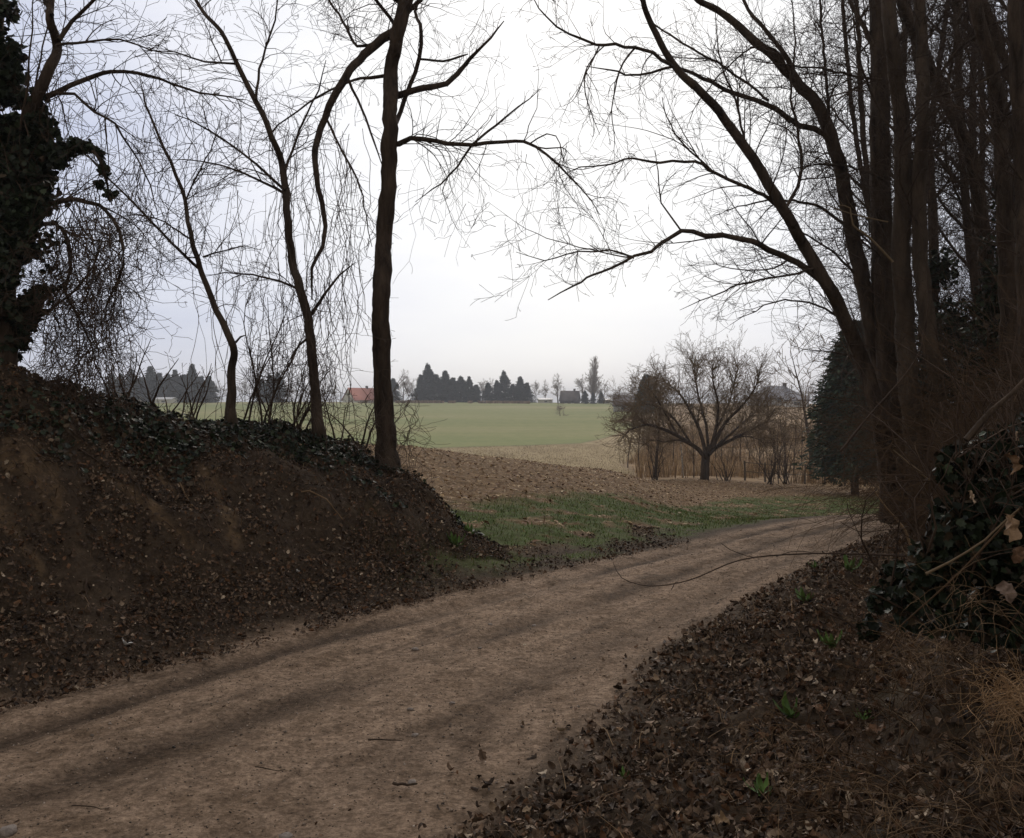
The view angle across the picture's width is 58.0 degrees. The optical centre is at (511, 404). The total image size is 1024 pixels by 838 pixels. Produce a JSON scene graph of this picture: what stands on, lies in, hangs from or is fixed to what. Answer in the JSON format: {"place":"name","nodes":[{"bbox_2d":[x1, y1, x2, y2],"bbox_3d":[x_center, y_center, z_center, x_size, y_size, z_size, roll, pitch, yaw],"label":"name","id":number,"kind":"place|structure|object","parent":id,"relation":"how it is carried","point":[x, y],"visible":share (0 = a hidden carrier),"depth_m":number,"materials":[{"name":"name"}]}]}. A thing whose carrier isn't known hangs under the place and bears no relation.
{"place":"outdoors","nodes":[
{"label":"outdoors","id":0,"kind":"place"},
{"bbox_2d":[143,402,643,447],"bbox_3d":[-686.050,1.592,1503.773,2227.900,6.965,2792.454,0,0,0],"label":"green field","id":1,"kind":"structure","parent":0,"point":[467,424],"depth_m":180.44,"materials":[{"name":"plant"}]},
{"bbox_2d":[129,377,155,401],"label":"spruce tree","id":2,"kind":"object","parent":1,"relation":"on","point":[143,396],"visible":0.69,"depth_m":324.89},
{"bbox_2d":[142,366,161,401],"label":"spruce tree","id":3,"kind":"object","parent":1,"relation":"on","point":[150,377],"visible":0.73,"depth_m":328.73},
{"bbox_2d":[156,373,182,401],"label":"spruce tree","id":4,"kind":"object","parent":1,"relation":"on","point":[169,389],"visible":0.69,"depth_m":326.05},
{"bbox_2d":[165,369,184,400],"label":"spruce tree","id":5,"kind":"object","parent":1,"relation":"on","point":[177,378],"visible":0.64,"depth_m":330.38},
{"bbox_2d":[179,363,200,402],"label":"spruce tree","id":6,"kind":"object","parent":1,"relation":"on","point":[192,377],"visible":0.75,"depth_m":326.91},
{"bbox_2d":[197,376,222,402],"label":"spruce tree","id":7,"kind":"object","parent":1,"relation":"on","point":[209,393],"visible":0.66,"depth_m":324.20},
{"bbox_2d":[341,386,373,401],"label":"house","id":8,"kind":"structure","parent":1,"relation":"on","point":[360,393],"depth_m":332.58,"materials":[{"name":"paint"}]},
{"bbox_2d":[409,374,428,400],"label":"spruce tree","id":9,"kind":"object","parent":1,"relation":"on","point":[420,386],"visible":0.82,"depth_m":338.18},
{"bbox_2d":[414,363,440,400],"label":"spruce tree","id":10,"kind":"object","parent":1,"relation":"on","point":[428,373],"visible":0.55,"depth_m":341.89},
{"bbox_2d":[419,374,452,401],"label":"spruce tree","id":11,"kind":"object","parent":1,"relation":"on","point":[435,383],"visible":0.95,"depth_m":334.67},
{"bbox_2d":[358,399,529,403],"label":"hedge scrub","id":12,"kind":"object","parent":1,"relation":"on","point":[469,401],"visible":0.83,"depth_m":316.18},
{"bbox_2d":[439,370,455,401],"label":"spruce tree","id":13,"kind":"object","parent":1,"relation":"on","point":[445,378],"visible":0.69,"depth_m":338.64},
{"bbox_2d":[446,375,472,401],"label":"spruce tree","id":14,"kind":"object","parent":1,"relation":"on","point":[460,386],"visible":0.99,"depth_m":336.16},
{"bbox_2d":[481,382,496,400],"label":"spruce tree","id":15,"kind":"object","parent":1,"relation":"on","point":[488,395],"visible":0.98,"depth_m":334.31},
{"bbox_2d":[492,380,503,400],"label":"spruce tree","id":16,"kind":"object","parent":1,"relation":"on","point":[498,393],"visible":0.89,"depth_m":338.35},
{"bbox_2d":[496,370,510,400],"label":"spruce tree","id":17,"kind":"object","parent":1,"relation":"on","point":[504,382],"visible":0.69,"depth_m":341.95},
{"bbox_2d":[502,384,524,400],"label":"spruce tree","id":18,"kind":"object","parent":1,"relation":"on","point":[514,391],"visible":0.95,"depth_m":335.16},
{"bbox_2d":[512,376,529,400],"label":"spruce tree","id":19,"kind":"object","parent":1,"relation":"on","point":[520,385],"visible":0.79,"depth_m":338.88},
{"bbox_2d":[559,389,580,402],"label":"house","id":20,"kind":"structure","parent":1,"relation":"on","point":[573,396],"depth_m":335.76,"materials":[{"name":"grey"}]},
{"bbox_2d":[584,356,601,402],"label":"bare tree","id":21,"kind":"object","parent":1,"relation":"on","point":[594,386],"visible":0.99,"depth_m":334.76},
{"bbox_2d":[612,395,635,410],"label":"house","id":22,"kind":"structure","parent":1,"relation":"on","point":[616,407],"depth_m":225.59,"materials":[{"name":"grey paint"}]},
{"bbox_2d":[0,514,902,837],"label":"dirt track","id":23,"kind":"structure","parent":0,"point":[338,726],"depth_m":4.83,"materials":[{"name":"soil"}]},
{"bbox_2d":[0,824,16,837],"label":"stone","id":24,"kind":"object","parent":23,"relation":"on","point":[8,831],"visible":1,"depth_m":3.41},
{"bbox_2d":[1,517,878,837],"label":"track debris","id":25,"kind":"object","parent":23,"relation":"on","point":[437,651],"visible":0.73,"depth_m":5.62,"materials":[{"name":"brown plant"}]},
{"bbox_2d":[0,0,1009,403],"label":"sky","id":26,"kind":"structure","parent":0,"point":[434,320],"materials":[{"name":"white"}]},
{"bbox_2d":[0,367,1023,837],"bbox_3d":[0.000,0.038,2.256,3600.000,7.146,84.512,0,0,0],"label":"ground","id":27,"kind":"structure","parent":0,"point":[82,559],"depth_m":6.43,"materials":[{"name":"soil"}]},
{"bbox_2d":[90,339,181,403],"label":"bare shrub","id":28,"kind":"object","parent":27,"relation":"on","point":[148,393],"visible":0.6,"depth_m":8.49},
{"bbox_2d":[0,0,284,395],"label":"ivy clad tree","id":29,"kind":"object","parent":27,"relation":"on","point":[39,91],"visible":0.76,"depth_m":7.40,"materials":[{"name":"green plant"}]},
{"bbox_2d":[0,0,136,362],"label":"ivy","id":30,"kind":"object","parent":29,"relation":"attached to","point":[35,147],"visible":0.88,"depth_m":7.42,"materials":[{"name":"plant"}]},
{"bbox_2d":[0,142,229,443],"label":"hanging vine","id":31,"kind":"object","parent":29,"relation":"hanging from","point":[94,278],"visible":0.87,"depth_m":7.33,"materials":[{"name":"plant"}]},
{"bbox_2d":[57,78,300,424],"bbox_3d":[-3.327,-1.544,9.273,2.190,3.660,2.000,0,0,0],"label":"bare tree","id":32,"kind":"object","parent":27,"relation":"on","point":[232,413],"visible":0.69,"depth_m":9.37,"materials":[{"name":"brown plant"}]},
{"bbox_2d":[157,363,225,418],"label":"bare shrub","id":33,"kind":"object","parent":27,"relation":"on","point":[193,403],"visible":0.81,"depth_m":9.47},
{"bbox_2d":[0,373,433,673],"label":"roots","id":34,"kind":"object","parent":27,"relation":"on","point":[135,488],"visible":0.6,"depth_m":7.04,"materials":[{"name":"wood"}]},
{"bbox_2d":[0,357,490,540],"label":"ivy ground cover","id":35,"kind":"object","parent":27,"relation":"on","point":[254,435],"visible":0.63,"depth_m":8.03,"materials":[{"name":"plant"}]},
{"bbox_2d":[122,0,370,441],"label":"bare tree","id":36,"kind":"object","parent":27,"relation":"on","point":[320,425],"visible":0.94,"depth_m":9.36,"materials":[{"name":"brown plant"}]},
{"bbox_2d":[86,40,215,310],"bbox_3d":[-3.144,-2.269,8.518,1.000,2.857,2.283,0,0,-39],"label":"hanging vine","id":37,"kind":"object","parent":36,"relation":"hanging from","point":[166,216],"visible":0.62,"depth_m":8.75,"materials":[{"name":"plant"}]},
{"bbox_2d":[188,126,394,461],"bbox_3d":[-2.191,-1.077,9.326,2.166,3.482,1.781,0,0,43],"label":"hanging vine","id":38,"kind":"object","parent":36,"relation":"hanging from","point":[293,352],"visible":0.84,"depth_m":9.35,"materials":[{"name":"plant"}]},
{"bbox_2d":[233,260,346,423],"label":"bare shrub","id":39,"kind":"object","parent":27,"relation":"on","point":[252,379],"visible":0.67,"depth_m":9.65,"materials":[{"name":"plant"}]},
{"bbox_2d":[236,350,345,428],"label":"bare shrub","id":40,"kind":"object","parent":27,"relation":"on","point":[297,410],"visible":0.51,"depth_m":9.91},
{"bbox_2d":[294,388,395,447],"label":"bare shrub","id":41,"kind":"object","parent":27,"relation":"on","point":[328,413],"visible":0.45,"depth_m":10.05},
{"bbox_2d":[0,362,691,713],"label":"leaf litter","id":42,"kind":"object","parent":27,"relation":"on","point":[372,552],"visible":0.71,"depth_m":6.97,"materials":[{"name":"plant"}]},
{"bbox_2d":[348,374,470,491],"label":"bare shrub","id":43,"kind":"object","parent":27,"relation":"on","point":[391,433],"visible":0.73,"depth_m":9.68,"materials":[{"name":"plant"}]},
{"bbox_2d":[184,0,640,472],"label":"bare tree","id":44,"kind":"object","parent":27,"relation":"on","point":[389,145],"visible":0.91,"depth_m":9.87,"materials":[{"name":"brown plant"}]},
{"bbox_2d":[180,110,405,431],"bbox_3d":[-2.257,-1.456,9.745,2.312,3.462,1.649,0,0,0],"label":"hanging vine","id":45,"kind":"object","parent":44,"relation":"hanging from","point":[338,212],"visible":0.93,"depth_m":9.49,"materials":[{"name":"plant"}]},
{"bbox_2d":[387,109,635,299],"bbox_3d":[-0.047,-1.927,9.271,2.481,1.800,1.608,0,0,13],"label":"hanging vine","id":46,"kind":"object","parent":44,"relation":"hanging from","point":[557,191],"visible":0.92,"depth_m":9.41,"materials":[{"name":"plant"}]},
{"bbox_2d":[430,489,878,570],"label":"grass","id":47,"kind":"structure","parent":27,"relation":"on","point":[732,520],"depth_m":14.37,"materials":[{"name":"plant"}]},
{"bbox_2d":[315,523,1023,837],"bbox_3d":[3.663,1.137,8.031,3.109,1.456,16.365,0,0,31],"label":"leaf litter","id":48,"kind":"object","parent":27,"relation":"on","point":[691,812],"visible":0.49,"depth_m":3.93,"materials":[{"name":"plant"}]},
{"bbox_2d":[708,690,914,834],"bbox_3d":[0.912,1.206,2.890,0.424,0.633,0.592,0,0,-18],"label":"dry grass tuft","id":49,"kind":"object","parent":48,"relation":"on","point":[772,777],"visible":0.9,"depth_m":2.87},
{"bbox_2d":[741,752,1019,837],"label":"dry grass tuft","id":50,"kind":"object","parent":48,"relation":"on","point":[890,817],"visible":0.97,"depth_m":2.30,"materials":[{"name":"plant"}]},
{"bbox_2d":[464,0,920,522],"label":"bare tree","id":51,"kind":"object","parent":27,"relation":"on","point":[814,268],"visible":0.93,"depth_m":10.24,"materials":[{"name":"brown plant"}]},
{"bbox_2d":[586,0,913,372],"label":"bare tree","id":52,"kind":"object","parent":27,"relation":"on","point":[867,308],"visible":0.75,"depth_m":11.17,"materials":[{"name":"brown plant"}]},
{"bbox_2d":[743,772,772,795],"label":"weed plant","id":53,"kind":"object","parent":27,"relation":"on","point":[762,786],"visible":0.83,"depth_m":3.23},
{"bbox_2d":[613,543,904,589],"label":"fallen twig","id":54,"kind":"object","parent":27,"relation":"on","point":[777,555],"visible":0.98,"depth_m":4.55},
{"bbox_2d":[702,680,828,802],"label":"dry grass tuft","id":55,"kind":"object","parent":27,"relation":"on","point":[764,736],"visible":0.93,"depth_m":3.28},
{"bbox_2d":[773,691,799,717],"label":"weed plant","id":56,"kind":"object","parent":27,"relation":"on","point":[787,711],"visible":1,"depth_m":4.10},
{"bbox_2d":[817,629,841,648],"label":"weed plant","id":57,"kind":"object","parent":27,"relation":"on","point":[829,639],"visible":0.92,"depth_m":5.50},
{"bbox_2d":[704,0,990,524],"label":"bare tree","id":58,"kind":"object","parent":27,"relation":"on","point":[875,11],"visible":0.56,"depth_m":11.46,"materials":[{"name":"brown plant"}]},
{"bbox_2d":[723,234,998,529],"bbox_3d":[10.147,-0.207,15.633,14.644,10.689,16.063,0,0,0],"label":"bramble thicket","id":59,"kind":"object","parent":27,"relation":"on","point":[868,454],"visible":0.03,"depth_m":13.98,"materials":[{"name":"plant"}]},
{"bbox_2d":[704,529,1023,837],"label":"undergrowth","id":60,"kind":"object","parent":27,"relation":"on","point":[993,816],"visible":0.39,"depth_m":3.10,"materials":[{"name":"plant"}]},
{"bbox_2d":[836,630,960,720],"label":"dry grass tuft","id":61,"kind":"object","parent":60,"relation":"on","point":[885,651],"visible":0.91,"depth_m":2.98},
{"bbox_2d":[840,590,1022,738],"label":"dry grass tuft","id":62,"kind":"object","parent":60,"relation":"on","point":[941,648],"visible":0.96,"depth_m":2.73,"materials":[{"name":"plant"}]},
{"bbox_2d":[907,535,1023,680],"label":"dry grass tuft","id":63,"kind":"object","parent":60,"relation":"on","point":[980,600],"visible":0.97,"depth_m":2.74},
{"bbox_2d":[996,580,1016,602],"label":"dead leaf","id":64,"kind":"object","parent":63,"relation":"on","point":[1003,587],"visible":0.97,"depth_m":2.70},
{"bbox_2d":[934,635,1023,775],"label":"dry grass tuft","id":65,"kind":"object","parent":60,"relation":"on","point":[1011,703],"visible":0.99,"depth_m":2.25,"materials":[{"name":"plant"}]},
{"bbox_2d":[776,0,958,449],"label":"bare tree","id":66,"kind":"object","parent":27,"relation":"on","point":[861,179],"visible":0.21,"depth_m":17.02,"materials":[{"name":"brown plant"}]},
{"bbox_2d":[731,0,1011,520],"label":"bare tree","id":67,"kind":"object","parent":27,"relation":"on","point":[891,36],"visible":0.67,"depth_m":10.52,"materials":[{"name":"brown plant"}]},
{"bbox_2d":[839,202,893,262],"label":"bare twig","id":68,"kind":"object","parent":67,"relation":"attached to","point":[877,245],"visible":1,"depth_m":9.59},
{"bbox_2d":[740,0,1010,451],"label":"bare tree","id":69,"kind":"object","parent":27,"relation":"on","point":[862,127],"visible":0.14,"depth_m":15.98,"materials":[{"name":"brown plant"}]},
{"bbox_2d":[740,239,1023,585],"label":"bramble thicket","id":70,"kind":"object","parent":27,"relation":"on","point":[968,406],"visible":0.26,"depth_m":8.68,"materials":[{"name":"plant"}]},
{"bbox_2d":[839,250,935,452],"bbox_3d":[3.455,-0.500,8.507,0.891,1.876,0.259,0,0,0],"label":"bare twig","id":71,"kind":"object","parent":70,"relation":"attached to","point":[878,405],"visible":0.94,"depth_m":8.49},
{"bbox_2d":[787,299,1023,663],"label":"ivy bush","id":72,"kind":"object","parent":27,"relation":"on","point":[981,466],"visible":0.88,"depth_m":3.23,"materials":[{"name":"plant"}]},
{"bbox_2d":[850,507,1020,689],"bbox_3d":[1.393,0.685,3.131,0.070,0.729,0.615,0,0,-35],"label":"bare twig","id":73,"kind":"object","parent":72,"relation":"attached to","point":[971,560],"visible":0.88,"depth_m":3.06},
{"bbox_2d":[925,508,1018,574],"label":"bare twig","id":74,"kind":"object","parent":72,"relation":"attached to","point":[960,555],"visible":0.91,"depth_m":2.90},
{"bbox_2d":[963,378,1023,441],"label":"bare twig","id":75,"kind":"object","parent":72,"relation":"attached to","point":[975,428],"visible":1,"depth_m":3.09,"materials":[{"name":"brown plant"}]},
{"bbox_2d":[1004,453,1022,474],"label":"dead leaf","id":76,"kind":"object","parent":72,"relation":"on","point":[1014,459],"visible":1,"depth_m":2.89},
{"bbox_2d":[1011,547,1023,562],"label":"dead leaf","id":77,"kind":"object","parent":72,"relation":"on","point":[1017,556],"visible":1,"depth_m":2.72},
{"bbox_2d":[856,456,959,551],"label":"dry stems","id":78,"kind":"object","parent":27,"relation":"on","point":[920,519],"visible":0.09,"depth_m":8.59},
{"bbox_2d":[807,0,1008,486],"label":"bare tree","id":79,"kind":"object","parent":27,"relation":"on","point":[930,204],"visible":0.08,"depth_m":14.90,"materials":[{"name":"brown plant"}]},
{"bbox_2d":[915,237,993,425],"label":"ivy","id":80,"kind":"object","parent":79,"relation":"attached to","point":[932,264],"visible":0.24,"depth_m":14.36,"materials":[{"name":"plant"}]},
{"bbox_2d":[811,0,1007,459],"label":"bare tree","id":81,"kind":"object","parent":27,"relation":"on","point":[892,210],"visible":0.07,"depth_m":19.16,"materials":[{"name":"brown plant"}]},
{"bbox_2d":[821,0,1023,423],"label":"bare tree","id":82,"kind":"object","parent":27,"relation":"on","point":[997,87],"visible":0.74,"depth_m":9.59,"materials":[{"name":"brown plant"}]},
{"bbox_2d":[828,0,1023,503],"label":"bare tree","id":83,"kind":"object","parent":27,"relation":"on","point":[918,180],"visible":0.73,"depth_m":10.23,"materials":[{"name":"brown plant"}]},
{"bbox_2d":[844,1,1015,443],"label":"bare tree","id":84,"kind":"object","parent":27,"relation":"on","point":[965,226],"visible":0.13,"depth_m":15.93,"materials":[{"name":"brown plant"}]},
{"bbox_2d":[848,0,1023,418],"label":"bare tree","id":85,"kind":"object","parent":27,"relation":"on","point":[905,17],"visible":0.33,"depth_m":11.13,"materials":[{"name":"brown plant"}]},
{"bbox_2d":[940,163,1016,397],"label":"ivy","id":86,"kind":"object","parent":85,"relation":"attached to","point":[990,289],"visible":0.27,"depth_m":10.58,"materials":[{"name":"plant"}]},
{"bbox_2d":[861,0,1023,412],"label":"bare tree","id":87,"kind":"object","parent":27,"relation":"on","point":[1015,39],"visible":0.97,"depth_m":9.05,"materials":[{"name":"brown plant"}]},
{"bbox_2d":[862,0,1023,400],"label":"bare tree","id":88,"kind":"object","parent":27,"relation":"on","point":[957,4],"visible":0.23,"depth_m":11.91,"materials":[{"name":"brown plant"}]},
{"bbox_2d":[892,2,997,439],"bbox_3d":[9.233,-5.019,18.092,4.801,14.524,3.909,0,0,0],"label":"bare tree","id":89,"kind":"object","parent":27,"relation":"on","point":[974,56],"visible":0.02,"depth_m":18.01,"materials":[{"name":"brown plant"}]},
{"bbox_2d":[909,4,1015,291],"bbox_3d":[9.241,-4.263,17.046,5.455,11.913,3.213,0,0,0],"label":"bare tree","id":90,"kind":"object","parent":27,"relation":"on","point":[971,99],"visible":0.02,"depth_m":17.10,"materials":[{"name":"brown plant"}]},
{"bbox_2d":[912,0,1023,405],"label":"bare tree","id":91,"kind":"object","parent":27,"relation":"on","point":[967,299],"visible":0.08,"depth_m":14.11,"materials":[{"name":"brown plant"}]},
{"bbox_2d":[934,715,1023,826],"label":"dry grass tuft","id":92,"kind":"object","parent":27,"relation":"on","point":[1005,780],"visible":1,"depth_m":2.10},
{"bbox_2d":[0,361,1023,837],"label":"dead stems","id":93,"kind":"object","parent":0,"point":[650,683],"depth_m":4.21,"materials":[{"name":"plant"}]},
{"bbox_2d":[427,428,657,480],"bbox_3d":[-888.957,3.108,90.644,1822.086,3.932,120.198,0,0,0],"label":"straw field","id":94,"kind":"structure","parent":0,"point":[608,440],"depth_m":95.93,"materials":[{"name":"plant"}]},
{"bbox_2d":[643,442,669,479],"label":"bare bush","id":95,"kind":"object","parent":94,"relation":"on","point":[655,471],"visible":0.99,"depth_m":44.01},
{"bbox_2d":[363,444,879,548],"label":"stubble field","id":96,"kind":"structure","parent":0,"point":[555,534],"depth_m":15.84,"materials":[{"name":"plant"}]},
{"bbox_2d":[594,324,805,479],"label":"orchard tree","id":97,"kind":"object","parent":96,"relation":"on","point":[707,451],"visible":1,"depth_m":43.78,"materials":[{"name":"brown plant"}]},
{"bbox_2d":[709,452,740,480],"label":"bare bush","id":98,"kind":"object","parent":96,"relation":"on","point":[725,476],"visible":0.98,"depth_m":43.91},
{"bbox_2d":[743,422,795,484],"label":"bare bush","id":99,"kind":"object","parent":96,"relation":"on","point":[772,475],"visible":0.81,"depth_m":43.54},
{"bbox_2d":[792,319,877,494],"bbox_3d":[13.933,0.151,37.524,4.887,7.321,4.723,0,0,-23],"label":"conifer tree","id":100,"kind":"object","parent":96,"relation":"on","point":[825,390],"visible":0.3,"depth_m":37.01,"materials":[{"name":"green plant"}]},
{"bbox_2d":[826,0,990,411],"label":"bare tree","id":101,"kind":"object","parent":96,"relation":"on","point":[942,154],"visible":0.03,"depth_m":21.93,"materials":[{"name":"brown plant"}]},
{"bbox_2d":[931,0,1008,313],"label":"bare tree","id":102,"kind":"object","parent":96,"relation":"on","point":[981,166],"visible":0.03,"depth_m":24.00,"materials":[{"name":"brown plant"}]},
{"bbox_2d":[622,403,947,487],"bbox_3d":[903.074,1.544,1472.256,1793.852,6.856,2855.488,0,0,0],"label":"reed hillside","id":103,"kind":"structure","parent":0,"point":[760,479],"depth_m":93.46,"materials":[{"name":"plant"}]},
{"bbox_2d":[626,352,703,478],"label":"bare tree","id":104,"kind":"object","parent":103,"relation":"on","point":[656,456],"visible":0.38,"depth_m":46.87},
{"bbox_2d":[682,419,704,477],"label":"bare tree","id":105,"kind":"object","parent":103,"relation":"on","point":[693,455],"visible":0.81,"depth_m":48.11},
{"bbox_2d":[623,420,878,485],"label":"dry reeds","id":106,"kind":"object","parent":103,"relation":"on","point":[641,473],"visible":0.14,"depth_m":66.94,"materials":[{"name":"plant"}]},
{"bbox_2d":[747,383,799,405],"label":"house","id":107,"kind":"structure","parent":103,"relation":"on","point":[782,387],"depth_m":222.87,"materials":[{"name":"grey paint"}]},
{"bbox_2d":[757,409,805,483],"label":"bare bush","id":108,"kind":"object","parent":103,"relation":"on","point":[785,468],"visible":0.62,"depth_m":45.03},
{"bbox_2d":[747,323,830,477],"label":"bare tree","id":109,"kind":"object","parent":103,"relation":"on","point":[803,404],"visible":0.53,"depth_m":52.26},
{"bbox_2d":[783,406,809,477],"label":"bare tree","id":110,"kind":"object","parent":103,"relation":"on","point":[798,441],"visible":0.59,"depth_m":58.13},
{"bbox_2d":[743,461,873,485],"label":"wire fence","id":111,"kind":"object","parent":103,"relation":"on","point":[765,464],"visible":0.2,"depth_m":46.46,"materials":[{"name":"brown wood"}]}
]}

